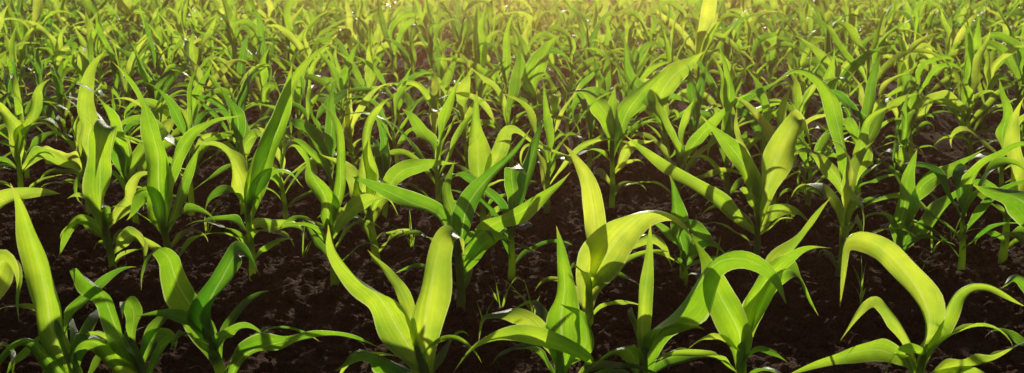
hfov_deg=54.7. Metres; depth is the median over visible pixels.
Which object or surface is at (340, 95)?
corn plant
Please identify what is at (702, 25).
corn plant
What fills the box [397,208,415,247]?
grass weed
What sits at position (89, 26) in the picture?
corn plant
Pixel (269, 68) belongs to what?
corn plant
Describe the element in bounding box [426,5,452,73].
corn plant
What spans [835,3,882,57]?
corn plant
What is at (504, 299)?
grass weed
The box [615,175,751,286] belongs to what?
corn plant
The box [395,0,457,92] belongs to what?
corn plant
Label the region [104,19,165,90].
corn plant
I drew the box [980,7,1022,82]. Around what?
corn plant
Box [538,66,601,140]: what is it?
corn plant
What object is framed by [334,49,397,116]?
corn plant
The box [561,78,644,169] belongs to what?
corn plant
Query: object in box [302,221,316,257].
grass weed
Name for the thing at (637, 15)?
corn plant
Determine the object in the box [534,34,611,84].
corn plant
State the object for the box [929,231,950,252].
grass weed
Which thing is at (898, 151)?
corn plant
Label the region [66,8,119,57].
corn plant
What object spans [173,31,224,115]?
corn plant
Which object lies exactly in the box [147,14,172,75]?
corn plant
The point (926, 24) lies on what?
corn plant
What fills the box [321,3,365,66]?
corn plant
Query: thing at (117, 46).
corn plant
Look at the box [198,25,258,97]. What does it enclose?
corn plant
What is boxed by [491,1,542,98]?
corn plant
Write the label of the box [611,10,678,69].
corn plant
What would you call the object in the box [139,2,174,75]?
corn plant
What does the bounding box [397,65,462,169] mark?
corn plant
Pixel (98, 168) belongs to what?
corn plant
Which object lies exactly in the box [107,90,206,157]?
corn plant
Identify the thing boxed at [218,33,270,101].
corn plant
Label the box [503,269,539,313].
grass weed
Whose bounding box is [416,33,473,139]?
corn plant
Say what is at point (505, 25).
corn plant
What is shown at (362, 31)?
corn plant
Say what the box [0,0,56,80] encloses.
corn plant
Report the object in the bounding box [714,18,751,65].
corn plant
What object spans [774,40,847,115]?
corn plant
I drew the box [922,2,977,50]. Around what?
corn plant
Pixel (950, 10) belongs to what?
corn plant
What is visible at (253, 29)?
corn plant
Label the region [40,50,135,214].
corn plant
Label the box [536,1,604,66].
corn plant
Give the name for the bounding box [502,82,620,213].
corn plant
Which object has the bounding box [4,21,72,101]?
corn plant
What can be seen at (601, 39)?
corn plant
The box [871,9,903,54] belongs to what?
corn plant
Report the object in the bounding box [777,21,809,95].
corn plant
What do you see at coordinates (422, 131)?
corn plant
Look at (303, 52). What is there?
corn plant
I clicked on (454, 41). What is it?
corn plant
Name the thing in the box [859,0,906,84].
corn plant
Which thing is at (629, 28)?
corn plant
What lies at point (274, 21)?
corn plant
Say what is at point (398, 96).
corn plant
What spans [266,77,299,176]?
corn plant
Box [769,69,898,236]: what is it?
corn plant
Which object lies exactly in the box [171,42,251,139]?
corn plant
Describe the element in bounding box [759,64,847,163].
corn plant
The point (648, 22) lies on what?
corn plant
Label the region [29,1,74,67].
corn plant
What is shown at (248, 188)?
corn plant
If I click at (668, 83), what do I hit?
corn plant
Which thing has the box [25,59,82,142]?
corn plant
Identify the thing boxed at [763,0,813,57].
corn plant
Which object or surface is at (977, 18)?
corn plant
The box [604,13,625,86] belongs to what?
corn plant
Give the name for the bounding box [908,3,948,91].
corn plant
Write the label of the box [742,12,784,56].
corn plant
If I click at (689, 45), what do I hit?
corn plant
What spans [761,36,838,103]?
corn plant
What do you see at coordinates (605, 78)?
corn plant
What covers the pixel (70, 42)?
corn plant
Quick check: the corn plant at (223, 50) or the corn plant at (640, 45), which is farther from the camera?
the corn plant at (640, 45)
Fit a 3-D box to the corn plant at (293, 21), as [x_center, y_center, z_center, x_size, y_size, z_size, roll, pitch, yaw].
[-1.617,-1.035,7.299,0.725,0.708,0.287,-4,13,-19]
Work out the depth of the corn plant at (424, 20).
8.84 m
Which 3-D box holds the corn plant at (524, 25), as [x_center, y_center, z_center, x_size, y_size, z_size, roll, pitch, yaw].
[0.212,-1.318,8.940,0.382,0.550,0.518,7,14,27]
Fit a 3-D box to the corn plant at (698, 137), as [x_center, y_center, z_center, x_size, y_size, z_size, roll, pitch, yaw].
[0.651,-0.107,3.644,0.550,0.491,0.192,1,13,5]
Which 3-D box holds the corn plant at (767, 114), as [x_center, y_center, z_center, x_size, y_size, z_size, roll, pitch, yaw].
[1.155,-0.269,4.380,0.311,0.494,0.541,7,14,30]
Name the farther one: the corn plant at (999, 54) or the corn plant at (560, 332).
the corn plant at (999, 54)
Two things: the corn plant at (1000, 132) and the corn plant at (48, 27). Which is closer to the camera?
the corn plant at (1000, 132)
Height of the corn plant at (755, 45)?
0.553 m
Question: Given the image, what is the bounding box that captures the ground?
[0,3,1023,372]
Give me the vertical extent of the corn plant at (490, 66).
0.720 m
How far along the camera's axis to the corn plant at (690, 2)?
8.27 m
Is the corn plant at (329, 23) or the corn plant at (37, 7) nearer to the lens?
the corn plant at (37, 7)
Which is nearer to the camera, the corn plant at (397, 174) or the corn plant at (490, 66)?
the corn plant at (397, 174)
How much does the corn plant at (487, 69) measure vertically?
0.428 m
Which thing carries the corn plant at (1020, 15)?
on the ground
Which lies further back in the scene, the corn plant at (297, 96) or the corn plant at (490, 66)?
the corn plant at (490, 66)
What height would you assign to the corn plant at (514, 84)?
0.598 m
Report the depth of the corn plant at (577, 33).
8.24 m
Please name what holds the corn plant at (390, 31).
on the ground
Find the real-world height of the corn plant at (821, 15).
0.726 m
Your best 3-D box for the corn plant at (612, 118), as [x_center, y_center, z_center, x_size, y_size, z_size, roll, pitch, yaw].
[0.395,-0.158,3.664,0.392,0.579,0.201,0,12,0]
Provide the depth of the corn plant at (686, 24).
9.00 m
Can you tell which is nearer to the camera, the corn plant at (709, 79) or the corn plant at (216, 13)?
the corn plant at (709, 79)
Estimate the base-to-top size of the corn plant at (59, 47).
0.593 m
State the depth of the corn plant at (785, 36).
9.10 m
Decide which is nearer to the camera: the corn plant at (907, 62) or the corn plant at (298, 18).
the corn plant at (907, 62)
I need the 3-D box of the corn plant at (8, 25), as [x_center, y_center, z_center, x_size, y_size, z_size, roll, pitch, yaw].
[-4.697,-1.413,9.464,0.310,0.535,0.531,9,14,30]
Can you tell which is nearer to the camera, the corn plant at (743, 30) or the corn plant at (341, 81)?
the corn plant at (341, 81)
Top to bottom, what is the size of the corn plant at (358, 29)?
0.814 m
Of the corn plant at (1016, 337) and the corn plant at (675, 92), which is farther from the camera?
the corn plant at (675, 92)
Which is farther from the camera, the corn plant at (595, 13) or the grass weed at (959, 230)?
the corn plant at (595, 13)
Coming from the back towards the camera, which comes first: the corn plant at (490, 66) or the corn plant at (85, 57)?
the corn plant at (490, 66)
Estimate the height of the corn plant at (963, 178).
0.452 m
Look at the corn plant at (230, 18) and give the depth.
7.22 m
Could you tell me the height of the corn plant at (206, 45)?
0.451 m
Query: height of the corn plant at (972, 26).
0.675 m
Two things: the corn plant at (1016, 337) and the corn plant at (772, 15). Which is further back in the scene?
the corn plant at (772, 15)
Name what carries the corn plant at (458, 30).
on the ground
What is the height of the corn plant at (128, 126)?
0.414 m
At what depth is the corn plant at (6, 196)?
2.59 m
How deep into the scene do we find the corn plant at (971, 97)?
4.57 m
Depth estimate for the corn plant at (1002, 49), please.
5.36 m
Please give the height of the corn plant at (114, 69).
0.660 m
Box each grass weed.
[204,204,219,234]
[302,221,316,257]
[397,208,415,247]
[477,300,493,318]
[490,264,515,306]
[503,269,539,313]
[716,238,738,255]
[781,197,792,222]
[850,259,865,304]
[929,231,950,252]
[947,218,982,241]
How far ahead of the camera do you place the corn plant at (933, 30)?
7.67 m
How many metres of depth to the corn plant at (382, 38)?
8.13 m
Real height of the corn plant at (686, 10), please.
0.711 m
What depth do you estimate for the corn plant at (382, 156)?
3.57 m
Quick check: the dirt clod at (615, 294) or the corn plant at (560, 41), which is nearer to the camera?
the dirt clod at (615, 294)
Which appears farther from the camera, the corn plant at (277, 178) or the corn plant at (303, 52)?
the corn plant at (303, 52)
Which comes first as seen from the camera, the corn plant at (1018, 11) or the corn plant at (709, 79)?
the corn plant at (709, 79)
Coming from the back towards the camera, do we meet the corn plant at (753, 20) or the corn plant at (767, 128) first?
the corn plant at (753, 20)
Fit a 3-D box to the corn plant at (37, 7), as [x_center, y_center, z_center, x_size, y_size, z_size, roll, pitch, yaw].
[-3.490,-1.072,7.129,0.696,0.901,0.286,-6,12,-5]
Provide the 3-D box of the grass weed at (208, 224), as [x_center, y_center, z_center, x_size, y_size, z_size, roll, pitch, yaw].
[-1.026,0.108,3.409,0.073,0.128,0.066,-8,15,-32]
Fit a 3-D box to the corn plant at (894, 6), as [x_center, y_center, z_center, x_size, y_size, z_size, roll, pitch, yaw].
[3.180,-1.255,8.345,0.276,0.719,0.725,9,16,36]
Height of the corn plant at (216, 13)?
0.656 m
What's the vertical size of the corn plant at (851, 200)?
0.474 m
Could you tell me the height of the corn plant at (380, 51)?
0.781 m
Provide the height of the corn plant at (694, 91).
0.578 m
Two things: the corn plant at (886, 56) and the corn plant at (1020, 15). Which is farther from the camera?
the corn plant at (1020, 15)
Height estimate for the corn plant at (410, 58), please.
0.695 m
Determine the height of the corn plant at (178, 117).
0.661 m
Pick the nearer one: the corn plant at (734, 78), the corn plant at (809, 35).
the corn plant at (734, 78)
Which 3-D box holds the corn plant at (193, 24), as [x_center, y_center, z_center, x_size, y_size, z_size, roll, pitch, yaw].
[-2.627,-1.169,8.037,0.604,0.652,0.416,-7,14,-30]
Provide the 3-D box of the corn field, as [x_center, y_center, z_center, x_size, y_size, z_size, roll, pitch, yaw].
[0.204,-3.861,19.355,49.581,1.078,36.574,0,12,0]
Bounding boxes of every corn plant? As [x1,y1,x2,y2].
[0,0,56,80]
[0,0,73,91]
[0,4,37,84]
[0,11,28,51]
[0,18,16,114]
[0,34,15,53]
[0,49,28,129]
[0,57,77,146]
[0,73,77,178]
[0,79,80,203]
[0,91,28,161]
[0,183,148,372]
[0,187,59,278]
[0,250,69,372]
[2,12,34,63]
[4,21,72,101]
[21,40,67,123]
[23,21,93,103]
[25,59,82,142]
[27,18,56,70]
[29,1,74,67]
[34,96,108,152]
[36,25,84,66]
[38,0,109,78]
[39,26,87,88]
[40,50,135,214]
[42,268,208,372]
[44,29,106,117]
[45,23,112,96]
[49,73,120,107]
[57,18,160,120]
[59,119,147,267]
[63,8,112,91]
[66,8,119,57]
[68,89,173,139]
[70,82,202,223]
[75,22,120,78]
[97,19,183,139]
[98,37,191,114]
[99,40,145,103]
[101,13,141,56]
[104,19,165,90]
[105,14,188,94]
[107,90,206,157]
[110,61,240,257]
[121,46,249,215]
[124,62,235,172]
[132,18,209,93]
[134,241,377,372]
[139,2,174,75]
[144,0,227,89]
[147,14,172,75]
[152,7,166,53]
[154,9,228,94]
[159,11,178,64]
[161,7,221,52]
[167,8,203,66]
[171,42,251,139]
[171,64,270,160]
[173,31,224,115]
[178,3,223,57]
[184,36,221,90]
[186,57,275,141]
[190,35,336,280]
[194,0,254,72]
[197,1,243,59]
[197,20,251,73]
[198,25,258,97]
[208,44,280,137]
[216,72,261,214]
[217,2,261,73]
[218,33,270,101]
[234,1,280,103]
[236,16,252,62]
[237,16,284,67]
[245,54,383,173]
[246,42,275,81]
[247,1,339,72]
[248,31,311,111]
[248,127,346,219]
[252,7,308,76]
[252,16,338,98]
[264,26,285,67]
[266,24,339,119]
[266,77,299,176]
[268,65,338,143]
[271,0,336,90]
[276,102,398,286]
[279,79,349,198]
[281,8,314,64]
[284,0,353,73]
[285,42,387,131]
[293,23,352,87]
[305,1,339,64]
[314,28,380,93]
[315,45,384,115]
[319,98,454,265]
[321,0,389,78]
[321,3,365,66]
[325,41,424,138]
[326,225,480,372]
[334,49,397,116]
[335,0,361,83]
[336,0,400,83]
[338,67,455,163]
[343,83,389,168]
[345,130,568,311]
[348,12,375,64]
[349,71,483,203]
[354,23,387,98]
[354,56,440,134]
[360,6,408,67]
[364,98,390,218]
[365,12,397,77]
[374,0,426,90]
[388,10,430,109]
[391,10,422,59]
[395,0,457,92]
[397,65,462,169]
[403,16,415,53]
[411,0,451,51]
[414,24,455,72]
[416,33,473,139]
[424,38,466,105]
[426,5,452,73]
[435,92,568,221]
[437,8,570,124]
[437,46,578,167]
[438,0,491,79]
[438,120,572,280]
[439,13,473,76]
[441,49,516,129]
[444,67,510,170]
[445,12,472,78]
[450,0,538,67]
[453,226,655,372]
[459,12,513,98]
[470,0,512,115]
[470,59,531,111]
[473,0,533,60]
[486,13,502,66]
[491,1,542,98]
[492,20,573,112]
[499,77,579,155]
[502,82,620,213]
[507,35,568,131]
[508,0,553,52]
[510,30,579,83]
[512,11,536,62]
[529,5,635,114]
[530,18,578,57]
[532,31,573,76]
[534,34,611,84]
[535,144,693,326]
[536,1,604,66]
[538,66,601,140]
[540,15,576,86]
[548,7,621,99]
[554,0,623,86]
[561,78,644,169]
[564,8,591,74]
[566,1,606,55]
[568,65,671,208]
[572,42,688,161]
[573,49,624,137]
[580,47,677,137]
[581,0,624,44]
[590,39,618,88]
[591,19,607,68]
[594,222,785,372]
[601,13,664,115]
[602,9,676,78]
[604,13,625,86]
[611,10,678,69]
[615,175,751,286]
[616,0,643,78]
[618,0,717,137]
[621,91,762,200]
[622,19,686,76]
[624,37,709,162]
[625,106,816,255]
[637,39,657,75]
[638,0,694,55]
[638,4,692,100]
[640,2,676,62]
[644,28,704,117]
[645,0,746,125]
[646,0,718,71]
[650,0,698,58]
[654,198,829,372]
[655,0,754,93]
[668,14,716,74]
[671,51,791,160]
[674,1,741,72]
[676,9,699,49]
[676,26,746,109]
[686,43,764,195]
[686,51,717,169]
[703,50,759,136]
[706,32,809,109]
[706,86,824,205]
[709,0,725,66]
[709,15,764,76]
[713,14,758,74]
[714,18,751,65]
[716,0,788,84]
[719,0,765,65]
[734,21,808,109]
[734,67,792,171]
[736,12,782,73]
[739,19,787,85]
[740,18,807,86]
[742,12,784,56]
[748,2,802,73]
[752,10,838,81]
[752,100,861,205]
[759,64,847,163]
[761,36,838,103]
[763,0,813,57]
[765,11,808,65]
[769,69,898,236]
[772,0,839,65]
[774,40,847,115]
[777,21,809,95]
[779,26,800,55]
[791,139,911,276]
[792,232,1023,372]
[794,35,900,118]
[797,0,863,79]
[797,55,894,197]
[802,36,856,112]
[804,15,856,78]
[804,49,866,162]
[812,8,853,56]
[812,35,909,99]
[813,0,950,119]
[824,0,868,69]
[832,65,923,166]
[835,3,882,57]
[838,0,864,65]
[845,43,872,105]
[846,149,997,251]
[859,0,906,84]
[865,141,1023,270]
[866,0,899,34]
[867,0,897,49]
[869,0,953,73]
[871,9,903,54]
[873,84,936,199]
[875,32,942,139]
[877,5,902,97]
[880,32,936,110]
[883,32,965,134]
[883,68,973,160]
[892,0,925,52]
[895,3,955,42]
[896,37,964,105]
[899,12,993,112]
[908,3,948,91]
[920,29,1023,160]
[921,5,942,81]
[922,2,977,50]
[924,17,944,47]
[929,40,1007,87]
[932,0,975,45]
[935,6,964,89]
[935,28,980,83]
[945,1,996,67]
[945,32,1023,103]
[947,11,980,135]
[950,79,1023,204]
[951,44,1023,134]
[957,0,1021,49]
[959,32,1023,113]
[962,40,1009,93]
[963,99,1023,156]
[971,10,989,34]
[972,97,1023,263]
[973,184,1023,244]
[980,0,1023,38]
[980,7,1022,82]
[981,3,1023,110]
[981,25,1023,91]
[985,19,1022,69]
[985,274,1023,345]
[996,0,1023,41]
[1003,9,1023,22]
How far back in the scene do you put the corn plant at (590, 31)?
9.09 m
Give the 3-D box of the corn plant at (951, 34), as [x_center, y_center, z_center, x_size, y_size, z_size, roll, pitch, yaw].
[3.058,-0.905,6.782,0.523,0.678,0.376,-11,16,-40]
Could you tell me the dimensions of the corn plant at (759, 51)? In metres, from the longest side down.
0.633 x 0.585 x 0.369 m
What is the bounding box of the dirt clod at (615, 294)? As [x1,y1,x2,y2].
[610,288,624,299]
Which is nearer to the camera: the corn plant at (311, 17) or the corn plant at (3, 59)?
the corn plant at (3, 59)
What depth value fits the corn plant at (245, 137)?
3.44 m
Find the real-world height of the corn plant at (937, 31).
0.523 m
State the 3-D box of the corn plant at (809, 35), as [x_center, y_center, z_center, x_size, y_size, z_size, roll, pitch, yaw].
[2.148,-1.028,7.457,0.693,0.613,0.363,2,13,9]
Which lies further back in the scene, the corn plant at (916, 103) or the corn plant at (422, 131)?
the corn plant at (916, 103)
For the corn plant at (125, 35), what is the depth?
8.77 m
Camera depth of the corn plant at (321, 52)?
7.31 m
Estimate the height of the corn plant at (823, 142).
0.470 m
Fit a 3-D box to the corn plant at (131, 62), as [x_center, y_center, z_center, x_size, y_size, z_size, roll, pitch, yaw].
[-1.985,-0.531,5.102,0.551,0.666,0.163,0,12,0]
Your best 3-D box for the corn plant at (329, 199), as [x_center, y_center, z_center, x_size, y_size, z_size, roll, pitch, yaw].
[-0.481,0.041,2.794,0.335,0.550,0.250,0,12,0]
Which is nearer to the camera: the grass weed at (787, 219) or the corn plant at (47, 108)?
the grass weed at (787, 219)
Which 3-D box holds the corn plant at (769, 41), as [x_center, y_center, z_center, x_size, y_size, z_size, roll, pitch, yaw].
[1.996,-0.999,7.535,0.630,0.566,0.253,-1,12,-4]
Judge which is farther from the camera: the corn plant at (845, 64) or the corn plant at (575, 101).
the corn plant at (845, 64)
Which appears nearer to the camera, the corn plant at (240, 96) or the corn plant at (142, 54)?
the corn plant at (240, 96)
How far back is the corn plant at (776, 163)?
3.07 m
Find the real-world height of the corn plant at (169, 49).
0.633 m
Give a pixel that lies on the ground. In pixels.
(264, 315)
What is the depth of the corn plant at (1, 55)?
4.90 m
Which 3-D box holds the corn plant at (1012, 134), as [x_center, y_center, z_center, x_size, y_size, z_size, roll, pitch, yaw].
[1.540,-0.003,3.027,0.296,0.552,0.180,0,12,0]
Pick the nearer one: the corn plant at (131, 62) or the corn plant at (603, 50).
the corn plant at (131, 62)
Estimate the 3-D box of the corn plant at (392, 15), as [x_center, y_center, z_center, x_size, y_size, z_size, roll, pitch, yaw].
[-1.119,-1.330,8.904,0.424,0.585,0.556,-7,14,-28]
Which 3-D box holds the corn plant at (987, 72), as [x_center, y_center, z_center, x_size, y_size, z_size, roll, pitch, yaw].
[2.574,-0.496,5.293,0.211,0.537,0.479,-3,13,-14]
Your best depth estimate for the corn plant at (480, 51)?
5.84 m
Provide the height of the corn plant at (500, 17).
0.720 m
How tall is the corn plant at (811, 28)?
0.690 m
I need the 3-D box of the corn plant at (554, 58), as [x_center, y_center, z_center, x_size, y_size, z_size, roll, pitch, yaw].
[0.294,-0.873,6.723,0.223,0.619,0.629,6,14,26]
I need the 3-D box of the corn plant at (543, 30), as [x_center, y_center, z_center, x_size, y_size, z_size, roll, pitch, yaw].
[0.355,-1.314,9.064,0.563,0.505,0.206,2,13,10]
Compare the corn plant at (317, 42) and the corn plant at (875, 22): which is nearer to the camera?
the corn plant at (317, 42)
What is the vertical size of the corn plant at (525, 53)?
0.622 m
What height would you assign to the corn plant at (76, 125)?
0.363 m
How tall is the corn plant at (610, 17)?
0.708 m
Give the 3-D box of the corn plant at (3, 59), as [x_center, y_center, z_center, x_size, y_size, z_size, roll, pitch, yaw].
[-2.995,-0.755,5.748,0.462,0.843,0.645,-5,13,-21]
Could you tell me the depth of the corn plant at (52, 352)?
2.03 m
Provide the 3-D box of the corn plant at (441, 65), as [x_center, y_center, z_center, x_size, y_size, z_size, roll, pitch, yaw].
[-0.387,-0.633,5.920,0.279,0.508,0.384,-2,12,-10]
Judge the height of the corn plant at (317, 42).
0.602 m
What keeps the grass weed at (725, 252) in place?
on the ground
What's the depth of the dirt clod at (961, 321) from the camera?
2.55 m
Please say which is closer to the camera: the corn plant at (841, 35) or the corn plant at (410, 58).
the corn plant at (410, 58)
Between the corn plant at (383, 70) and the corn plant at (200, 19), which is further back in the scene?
the corn plant at (200, 19)
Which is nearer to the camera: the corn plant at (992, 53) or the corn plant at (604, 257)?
the corn plant at (604, 257)
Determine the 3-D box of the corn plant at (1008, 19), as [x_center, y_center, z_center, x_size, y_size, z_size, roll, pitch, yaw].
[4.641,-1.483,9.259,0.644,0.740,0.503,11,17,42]
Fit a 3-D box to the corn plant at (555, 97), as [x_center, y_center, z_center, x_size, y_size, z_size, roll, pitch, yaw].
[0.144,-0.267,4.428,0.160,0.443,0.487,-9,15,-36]
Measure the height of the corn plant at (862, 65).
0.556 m
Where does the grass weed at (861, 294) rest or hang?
on the ground
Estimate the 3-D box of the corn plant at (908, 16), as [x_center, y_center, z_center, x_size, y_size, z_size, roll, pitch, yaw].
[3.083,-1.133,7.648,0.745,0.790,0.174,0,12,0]
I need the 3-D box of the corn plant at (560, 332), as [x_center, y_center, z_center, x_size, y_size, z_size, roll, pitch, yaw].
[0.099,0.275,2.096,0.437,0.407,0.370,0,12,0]
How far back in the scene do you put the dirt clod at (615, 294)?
2.71 m
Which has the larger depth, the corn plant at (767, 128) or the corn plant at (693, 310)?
the corn plant at (767, 128)
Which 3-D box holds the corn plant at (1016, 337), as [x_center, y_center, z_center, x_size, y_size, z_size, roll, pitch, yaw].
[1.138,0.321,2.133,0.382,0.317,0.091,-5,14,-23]
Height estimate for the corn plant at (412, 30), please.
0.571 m
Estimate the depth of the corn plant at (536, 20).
8.21 m
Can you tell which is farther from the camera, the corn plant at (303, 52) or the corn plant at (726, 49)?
the corn plant at (726, 49)
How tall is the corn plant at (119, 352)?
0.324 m
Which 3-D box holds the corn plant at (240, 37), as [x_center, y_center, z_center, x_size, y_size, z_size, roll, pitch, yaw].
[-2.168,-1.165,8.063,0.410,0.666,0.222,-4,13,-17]
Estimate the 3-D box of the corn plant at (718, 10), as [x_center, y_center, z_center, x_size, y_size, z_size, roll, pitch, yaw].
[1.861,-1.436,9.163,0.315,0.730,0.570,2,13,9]
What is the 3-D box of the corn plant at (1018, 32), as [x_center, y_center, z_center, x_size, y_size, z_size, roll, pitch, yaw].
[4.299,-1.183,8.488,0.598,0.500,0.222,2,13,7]
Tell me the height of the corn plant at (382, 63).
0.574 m
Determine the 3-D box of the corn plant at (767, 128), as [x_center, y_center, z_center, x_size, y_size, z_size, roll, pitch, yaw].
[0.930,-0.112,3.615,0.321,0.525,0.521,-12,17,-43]
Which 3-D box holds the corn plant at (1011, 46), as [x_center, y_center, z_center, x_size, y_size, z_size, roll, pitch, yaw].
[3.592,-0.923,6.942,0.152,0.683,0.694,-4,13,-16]
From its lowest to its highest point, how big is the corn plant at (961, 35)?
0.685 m
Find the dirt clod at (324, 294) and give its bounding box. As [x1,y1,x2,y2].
[314,288,335,300]
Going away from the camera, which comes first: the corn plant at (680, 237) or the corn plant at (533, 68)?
the corn plant at (680, 237)
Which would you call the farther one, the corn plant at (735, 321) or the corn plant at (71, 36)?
the corn plant at (71, 36)
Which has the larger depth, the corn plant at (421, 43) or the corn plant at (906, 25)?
the corn plant at (906, 25)
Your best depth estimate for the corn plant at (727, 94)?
3.61 m
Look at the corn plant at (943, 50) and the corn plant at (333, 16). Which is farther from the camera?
the corn plant at (333, 16)
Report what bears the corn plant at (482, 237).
on the ground
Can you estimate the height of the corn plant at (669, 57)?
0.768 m
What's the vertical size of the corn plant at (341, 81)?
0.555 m
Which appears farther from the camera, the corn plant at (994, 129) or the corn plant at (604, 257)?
the corn plant at (994, 129)
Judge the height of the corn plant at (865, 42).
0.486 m
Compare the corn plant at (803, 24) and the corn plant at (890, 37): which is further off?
the corn plant at (803, 24)
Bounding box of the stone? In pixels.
[516,222,532,230]
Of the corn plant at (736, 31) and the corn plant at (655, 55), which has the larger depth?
the corn plant at (736, 31)
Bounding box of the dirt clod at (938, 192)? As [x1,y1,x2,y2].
[926,187,944,198]
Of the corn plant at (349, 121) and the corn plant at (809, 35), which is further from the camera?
the corn plant at (809, 35)
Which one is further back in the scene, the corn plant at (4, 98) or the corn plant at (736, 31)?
the corn plant at (736, 31)
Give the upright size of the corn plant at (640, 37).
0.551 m
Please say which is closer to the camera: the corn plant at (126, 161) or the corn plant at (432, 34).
the corn plant at (126, 161)
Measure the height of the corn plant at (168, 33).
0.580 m
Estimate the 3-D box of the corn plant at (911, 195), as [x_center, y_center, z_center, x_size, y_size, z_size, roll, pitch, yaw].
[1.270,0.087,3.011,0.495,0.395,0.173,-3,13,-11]
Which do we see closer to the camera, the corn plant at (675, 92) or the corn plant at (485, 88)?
the corn plant at (485, 88)
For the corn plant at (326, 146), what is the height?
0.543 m
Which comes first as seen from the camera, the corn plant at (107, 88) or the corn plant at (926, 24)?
the corn plant at (107, 88)
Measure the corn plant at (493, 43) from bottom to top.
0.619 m
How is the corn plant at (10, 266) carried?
on the ground
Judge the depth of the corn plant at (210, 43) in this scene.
7.98 m
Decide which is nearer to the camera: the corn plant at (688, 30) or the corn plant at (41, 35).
the corn plant at (688, 30)
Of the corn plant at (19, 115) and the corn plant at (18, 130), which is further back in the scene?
the corn plant at (19, 115)
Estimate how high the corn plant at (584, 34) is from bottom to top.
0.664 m
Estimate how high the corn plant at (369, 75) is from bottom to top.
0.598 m
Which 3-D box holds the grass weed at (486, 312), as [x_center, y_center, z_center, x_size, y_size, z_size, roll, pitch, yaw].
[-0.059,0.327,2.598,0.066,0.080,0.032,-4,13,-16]
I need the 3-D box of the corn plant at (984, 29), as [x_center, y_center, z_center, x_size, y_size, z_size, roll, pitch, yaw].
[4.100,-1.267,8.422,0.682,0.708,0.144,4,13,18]
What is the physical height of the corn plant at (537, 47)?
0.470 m
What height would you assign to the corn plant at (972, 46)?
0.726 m
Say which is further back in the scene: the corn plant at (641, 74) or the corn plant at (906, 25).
the corn plant at (906, 25)
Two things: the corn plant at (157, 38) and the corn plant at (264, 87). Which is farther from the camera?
the corn plant at (157, 38)
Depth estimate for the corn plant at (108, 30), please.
7.95 m
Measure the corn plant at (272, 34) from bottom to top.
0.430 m
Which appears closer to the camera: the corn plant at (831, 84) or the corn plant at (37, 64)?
the corn plant at (831, 84)
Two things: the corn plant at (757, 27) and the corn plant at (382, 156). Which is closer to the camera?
the corn plant at (382, 156)
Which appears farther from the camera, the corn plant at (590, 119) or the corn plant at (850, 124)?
the corn plant at (590, 119)
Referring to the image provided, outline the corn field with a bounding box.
[0,0,1023,169]
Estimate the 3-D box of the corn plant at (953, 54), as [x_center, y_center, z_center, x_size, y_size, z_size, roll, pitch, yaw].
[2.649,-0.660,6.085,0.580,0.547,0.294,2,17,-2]
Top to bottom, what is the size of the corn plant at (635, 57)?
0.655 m
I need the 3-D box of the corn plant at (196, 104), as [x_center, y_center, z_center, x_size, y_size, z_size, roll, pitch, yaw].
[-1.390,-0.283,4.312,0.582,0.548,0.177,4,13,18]
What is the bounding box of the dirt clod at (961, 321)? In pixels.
[954,317,966,328]
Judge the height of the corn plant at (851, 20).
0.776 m
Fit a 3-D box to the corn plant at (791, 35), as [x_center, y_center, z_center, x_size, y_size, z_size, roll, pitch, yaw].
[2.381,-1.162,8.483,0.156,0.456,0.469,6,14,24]
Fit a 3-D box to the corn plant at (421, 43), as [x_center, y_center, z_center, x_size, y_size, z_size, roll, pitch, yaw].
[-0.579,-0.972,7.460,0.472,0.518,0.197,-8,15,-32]
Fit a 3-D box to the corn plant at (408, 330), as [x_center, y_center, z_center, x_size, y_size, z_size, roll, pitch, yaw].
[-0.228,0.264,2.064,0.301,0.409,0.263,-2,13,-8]
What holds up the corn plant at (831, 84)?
on the ground
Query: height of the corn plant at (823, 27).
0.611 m
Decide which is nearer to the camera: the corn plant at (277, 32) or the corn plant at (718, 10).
the corn plant at (277, 32)
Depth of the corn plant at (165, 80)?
5.00 m
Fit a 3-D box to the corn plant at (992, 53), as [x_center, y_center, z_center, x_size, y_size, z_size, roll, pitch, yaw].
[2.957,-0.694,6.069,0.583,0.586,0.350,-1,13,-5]
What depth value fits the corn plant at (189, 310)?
2.05 m
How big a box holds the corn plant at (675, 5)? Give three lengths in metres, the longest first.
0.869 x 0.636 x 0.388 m
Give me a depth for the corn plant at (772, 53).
5.96 m
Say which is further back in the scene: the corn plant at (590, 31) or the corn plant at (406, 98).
the corn plant at (590, 31)
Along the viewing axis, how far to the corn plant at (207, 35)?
6.49 m
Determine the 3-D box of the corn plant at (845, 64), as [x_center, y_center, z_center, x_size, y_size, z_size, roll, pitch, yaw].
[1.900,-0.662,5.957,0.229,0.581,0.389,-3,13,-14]
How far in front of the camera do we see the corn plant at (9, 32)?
8.71 m
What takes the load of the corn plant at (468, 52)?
on the ground
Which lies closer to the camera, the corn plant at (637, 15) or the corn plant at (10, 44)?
the corn plant at (10, 44)
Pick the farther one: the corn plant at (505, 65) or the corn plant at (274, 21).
the corn plant at (274, 21)
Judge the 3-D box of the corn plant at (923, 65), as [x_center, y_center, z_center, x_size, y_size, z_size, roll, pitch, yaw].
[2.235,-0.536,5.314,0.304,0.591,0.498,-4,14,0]
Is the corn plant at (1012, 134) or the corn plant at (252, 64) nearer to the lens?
the corn plant at (1012, 134)
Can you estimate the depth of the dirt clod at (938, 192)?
3.97 m
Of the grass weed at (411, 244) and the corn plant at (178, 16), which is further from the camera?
the corn plant at (178, 16)
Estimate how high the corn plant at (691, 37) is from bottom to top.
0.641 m
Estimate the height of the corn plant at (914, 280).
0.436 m
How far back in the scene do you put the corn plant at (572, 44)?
5.90 m
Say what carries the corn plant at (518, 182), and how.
on the ground
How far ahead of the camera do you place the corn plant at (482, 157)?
3.35 m

